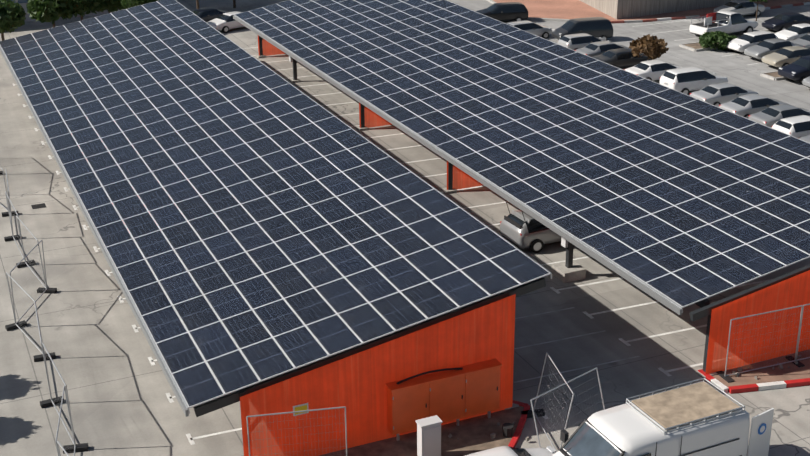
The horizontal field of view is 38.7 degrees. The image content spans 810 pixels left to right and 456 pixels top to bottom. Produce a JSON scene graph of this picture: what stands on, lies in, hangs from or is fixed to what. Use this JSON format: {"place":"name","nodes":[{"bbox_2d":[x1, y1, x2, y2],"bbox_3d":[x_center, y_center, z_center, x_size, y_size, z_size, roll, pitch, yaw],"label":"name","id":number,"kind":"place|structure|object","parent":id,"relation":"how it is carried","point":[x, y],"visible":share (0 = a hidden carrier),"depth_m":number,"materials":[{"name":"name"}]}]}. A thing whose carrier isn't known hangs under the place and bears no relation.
{"place":"outdoors","nodes":[
{"label":"outdoors","id":0,"kind":"place"},
{"bbox_2d":[11,0,119,21],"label":"hedge","id":1,"kind":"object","parent":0,"point":[22,3],"depth_m":90.00,"materials":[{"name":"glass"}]},
{"bbox_2d":[0,0,809,455],"bbox_3d":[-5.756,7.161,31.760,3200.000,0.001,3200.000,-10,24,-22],"label":"ground","id":2,"kind":"structure","parent":0,"point":[116,384],"depth_m":40.69,"materials":[{"name":"grey concrete"}]},
{"bbox_2d":[0,0,25,53],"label":"tree","id":3,"kind":"object","parent":2,"relation":"on","point":[12,16],"visible":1,"depth_m":78.17,"materials":[{"name":"green plant"}]},
{"bbox_2d":[26,0,74,27],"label":"tree","id":4,"kind":"object","parent":2,"relation":"on","point":[43,11],"visible":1,"depth_m":81.41,"materials":[{"name":"green plant"}]},
{"bbox_2d":[65,0,100,19],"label":"tree","id":5,"kind":"object","parent":2,"relation":"on","point":[81,7],"visible":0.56,"depth_m":82.75,"materials":[{"name":"green plant"}]},
{"bbox_2d":[96,0,124,12],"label":"tree","id":6,"kind":"object","parent":2,"relation":"on","point":[110,6],"visible":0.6,"depth_m":83.77,"materials":[{"name":"green plant"}]},
{"bbox_2d":[120,0,158,8],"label":"tree","id":7,"kind":"object","parent":2,"relation":"on","point":[126,4],"visible":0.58,"depth_m":82.59,"materials":[{"name":"green plant"}]},
{"bbox_2d":[192,7,227,21],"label":"car","id":8,"kind":"object","parent":2,"relation":"on","point":[206,14],"visible":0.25,"depth_m":87.67,"materials":[{"name":"black paint"}]},
{"bbox_2d":[207,11,244,32],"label":"car","id":9,"kind":"object","parent":2,"relation":"on","point":[225,22],"visible":0.58,"depth_m":85.69,"materials":[{"name":"white paint"}]},
{"bbox_2d":[0,1,551,450],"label":"canopy frame","id":10,"kind":"object","parent":2,"relation":"on","point":[235,396],"visible":0.15,"depth_m":33.16,"materials":[{"name":"grey metal"}]},
{"bbox_2d":[0,0,549,407],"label":"solar panels","id":11,"kind":"object","parent":10,"relation":"on","point":[369,240],"visible":1,"depth_m":41.98,"materials":[{"name":"blue glass"}]},
{"bbox_2d":[45,43,515,455],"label":"orange canopy screens","id":12,"kind":"object","parent":10,"relation":"attached to","point":[355,385],"visible":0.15,"depth_m":32.97,"materials":[{"name":"orange metal"}]},
{"bbox_2d":[13,18,771,444],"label":"road markings","id":13,"kind":"object","parent":2,"relation":"on","point":[151,360],"visible":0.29,"depth_m":41.95,"materials":[{"name":"white paint"}]},
{"bbox_2d":[0,167,809,455],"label":"temporary fence","id":14,"kind":"object","parent":2,"relation":"on","point":[82,447],"visible":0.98,"depth_m":36.31,"materials":[{"name":"silver metal"}]},
{"bbox_2d":[31,56,801,440],"bbox_3d":[0.160,-2.647,53.353,32.600,1.905,44.050,-10,24,-22],"label":"clutter","id":15,"kind":"object","parent":2,"relation":"on","point":[305,406],"visible":0.62,"depth_m":37.02,"materials":[{"name":"grey rubber"}]},
{"bbox_2d":[385,359,513,455],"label":"electrical cabinets","id":16,"kind":"object","parent":2,"relation":"on","point":[426,405],"visible":0.98,"depth_m":33.56,"materials":[{"name":"orange metal"}]},
{"bbox_2d":[476,2,528,20],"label":"car","id":17,"kind":"object","parent":2,"relation":"on","point":[506,11],"visible":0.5,"depth_m":87.36,"materials":[{"name":"black paint"}]},
{"bbox_2d":[465,446,555,455],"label":"car","id":18,"kind":"object","parent":2,"relation":"on","point":[513,451],"visible":0.98,"depth_m":31.08,"materials":[{"name":"white paint"}]},
{"bbox_2d":[234,0,809,377],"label":"canopy frame","id":19,"kind":"object","parent":2,"relation":"on","point":[569,270],"visible":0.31,"depth_m":44.08,"materials":[{"name":"grey metal"}]},
{"bbox_2d":[0,16,681,416],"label":"canopy gutters","id":20,"kind":"object","parent":19,"relation":"attached to","point":[528,212],"visible":0.94,"depth_m":44.25,"materials":[{"name":"grey metal"}]},
{"bbox_2d":[235,0,809,307],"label":"solar panels","id":21,"kind":"object","parent":19,"relation":"on","point":[681,199],"visible":1,"depth_m":49.53,"materials":[{"name":"blue glass"}]},
{"bbox_2d":[258,35,809,373],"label":"orange canopy screens","id":22,"kind":"object","parent":19,"relation":"attached to","point":[794,291],"visible":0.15,"depth_m":37.45,"materials":[{"name":"orange metal"}]},
{"bbox_2d":[507,20,552,38],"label":"car","id":23,"kind":"object","parent":2,"relation":"on","point":[543,31],"visible":0.42,"depth_m":82.28,"materials":[{"name":"grey paint"}]},
{"bbox_2d":[500,200,560,252],"bbox_3d":[6.036,-0.460,47.634,4.000,2.031,2.080,-11,24,-25],"label":"hatchback","id":24,"kind":"object","parent":2,"relation":"on","point":[521,229],"visible":0.42,"depth_m":46.61,"materials":[{"name":"grey paint"}]},
{"bbox_2d":[319,42,809,455],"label":"kerbs and islands","id":25,"kind":"structure","parent":2,"relation":"on","point":[473,434],"depth_m":34.65,"materials":[{"name":"concrete"}]},
{"bbox_2d":[551,17,612,40],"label":"van","id":26,"kind":"object","parent":2,"relation":"on","point":[601,27],"visible":0.77,"depth_m":81.12,"materials":[{"name":"grey paint"}]},
{"bbox_2d":[557,33,609,49],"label":"car","id":27,"kind":"object","parent":2,"relation":"on","point":[576,41],"visible":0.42,"depth_m":77.96,"materials":[{"name":"grey paint"}]},
{"bbox_2d":[575,41,631,56],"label":"car","id":28,"kind":"object","parent":2,"relation":"on","point":[595,48],"visible":0.46,"depth_m":75.84,"materials":[{"name":"grey paint"}]},
{"bbox_2d":[593,48,653,67],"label":"car","id":29,"kind":"object","parent":2,"relation":"on","point":[621,58],"visible":0.56,"depth_m":73.86,"materials":[{"name":"grey paint"}]},
{"bbox_2d":[486,0,809,23],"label":"sidewalk","id":30,"kind":"structure","parent":2,"relation":"on","point":[555,10],"depth_m":91.08,"materials":[{"name":"concrete"}]},
{"bbox_2d":[628,34,668,60],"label":"dry tree","id":31,"kind":"object","parent":2,"relation":"on","point":[651,47],"visible":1,"depth_m":72.15,"materials":[{"name":"brown plant"}]},
{"bbox_2d":[624,60,682,80],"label":"car","id":32,"kind":"object","parent":2,"relation":"on","point":[652,70],"visible":0.5,"depth_m":70.86,"materials":[{"name":"white paint"}]},
{"bbox_2d":[552,378,773,455],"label":"van","id":33,"kind":"object","parent":2,"relation":"on","point":[703,418],"visible":1,"depth_m":30.67,"materials":[{"name":"white paint"}]},
{"bbox_2d":[580,0,754,18],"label":"building","id":34,"kind":"structure","parent":2,"relation":"on","point":[619,9],"depth_m":89.73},
{"bbox_2d":[659,67,727,94],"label":"car","id":35,"kind":"object","parent":2,"relation":"on","point":[685,80],"visible":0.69,"depth_m":68.31,"materials":[{"name":"white paint"}]},
{"bbox_2d":[698,31,732,49],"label":"island shrub","id":36,"kind":"object","parent":2,"relation":"on","point":[709,39],"visible":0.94,"depth_m":78.48,"materials":[{"name":"green plant"}]},
{"bbox_2d":[689,10,757,36],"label":"pickup truck","id":37,"kind":"object","parent":2,"relation":"on","point":[725,21],"visible":0.96,"depth_m":81.90,"materials":[{"name":"white paint"}]},
{"bbox_2d":[690,82,757,106],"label":"car","id":38,"kind":"object","parent":2,"relation":"on","point":[717,94],"visible":0.62,"depth_m":65.65,"materials":[{"name":"grey paint"}]},
{"bbox_2d":[713,0,764,16],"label":"car","id":39,"kind":"object","parent":2,"relation":"on","point":[744,7],"visible":0.71,"depth_m":88.66,"materials":[{"name":"grey paint"}]},
{"bbox_2d":[727,31,777,54],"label":"car","id":40,"kind":"object","parent":2,"relation":"on","point":[742,42],"visible":0.69,"depth_m":77.88,"materials":[{"name":"white paint"}]},
{"bbox_2d":[719,94,789,117],"bbox_3d":[19.450,-6.757,64.052,3.915,1.170,1.844,-10,24,-21],"label":"car","id":41,"kind":"object","parent":2,"relation":"on","point":[745,106],"visible":0.65,"depth_m":63.31,"materials":[{"name":"grey paint"}]},
{"bbox_2d":[750,0,767,20],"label":"tree","id":42,"kind":"object","parent":2,"relation":"on","point":[757,1],"visible":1,"depth_m":86.95,"materials":[{"name":"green plant"}]},
{"bbox_2d":[744,38,803,58],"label":"car","id":43,"kind":"object","parent":2,"relation":"on","point":[760,50],"visible":0.56,"depth_m":75.96,"materials":[{"name":"grey paint"}]},
{"bbox_2d":[748,104,809,127],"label":"car","id":44,"kind":"object","parent":2,"relation":"on","point":[770,116],"visible":0.52,"depth_m":61.44,"materials":[{"name":"grey paint"}]},
{"bbox_2d":[761,46,809,66],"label":"car","id":45,"kind":"object","parent":2,"relation":"on","point":[784,56],"visible":0.75,"depth_m":73.83,"materials":[{"name":"beige paint"}]},
{"bbox_2d":[762,12,809,30],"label":"car","id":46,"kind":"object","parent":2,"relation":"on","point":[781,21],"visible":0.77,"depth_m":83.85,"materials":[{"name":"black paint"}]},
{"bbox_2d":[772,115,809,137],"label":"car","id":47,"kind":"object","parent":2,"relation":"on","point":[797,126],"visible":0.58,"depth_m":59.19,"materials":[{"name":"white paint"}]},
{"bbox_2d":[774,23,809,40],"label":"car","id":48,"kind":"object","parent":2,"relation":"on","point":[794,32],"visible":0.62,"depth_m":80.11,"materials":[{"name":"white paint"}]},
{"bbox_2d":[778,55,809,83],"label":"car","id":49,"kind":"object","parent":2,"relation":"on","point":[798,69],"visible":0.88,"depth_m":70.57,"materials":[{"name":"blue paint"}]},
{"bbox_2d":[790,33,809,48],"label":"car","id":50,"kind":"object","parent":2,"relation":"on","point":[804,40],"visible":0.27,"depth_m":77.72,"materials":[{"name":"grey paint"}]},
{"bbox_2d":[799,135,809,142],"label":"car","id":51,"kind":"object","parent":2,"relation":"on","point":[806,138],"visible":0.21,"depth_m":57.90,"materials":[{"name":"grey paint"}]},
{"bbox_2d":[802,76,809,87],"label":"car","id":52,"kind":"object","parent":2,"relation":"on","point":[806,82],"visible":1,"depth_m":68.94,"materials":[{"name":"grey paint"}]}
]}

